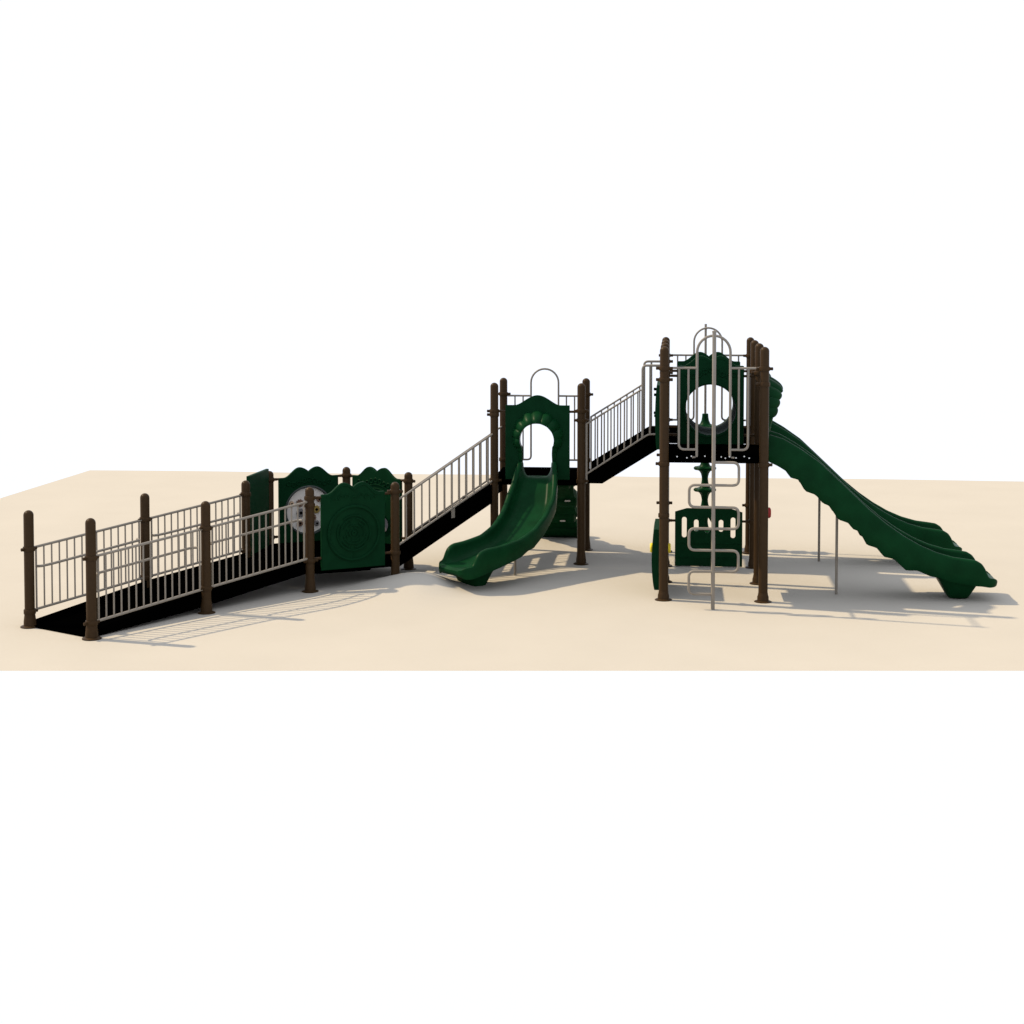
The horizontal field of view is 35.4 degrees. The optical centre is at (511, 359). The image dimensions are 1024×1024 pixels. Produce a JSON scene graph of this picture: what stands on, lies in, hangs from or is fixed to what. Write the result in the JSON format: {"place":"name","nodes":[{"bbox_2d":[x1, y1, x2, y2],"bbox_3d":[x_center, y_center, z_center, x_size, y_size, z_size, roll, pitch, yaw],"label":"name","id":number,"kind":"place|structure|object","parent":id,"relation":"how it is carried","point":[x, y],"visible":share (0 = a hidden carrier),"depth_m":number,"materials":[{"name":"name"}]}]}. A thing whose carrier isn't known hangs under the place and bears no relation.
{"place":"outdoors","nodes":[
{"label":"outdoors","id":0,"kind":"place"},
{"bbox_2d":[0,470,1023,670],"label":"ground","id":1,"kind":"structure","parent":0,"point":[549,606],"depth_m":19.86,"materials":[{"name":"beige sand"}]},
{"bbox_2d":[20,324,996,640],"bbox_3d":[0.081,1.220,21.721,12.550,3.368,6.373,-1,3,-11],"label":"play structure","id":2,"kind":"object","parent":1,"relation":"on","point":[328,522],"visible":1,"depth_m":20.72,"materials":[{"name":"green plastic"}]},
{"bbox_2d":[0,0,1023,1023],"label":"sky","id":3,"kind":"structure","parent":0,"point":[236,235],"materials":[{"name":"white"}]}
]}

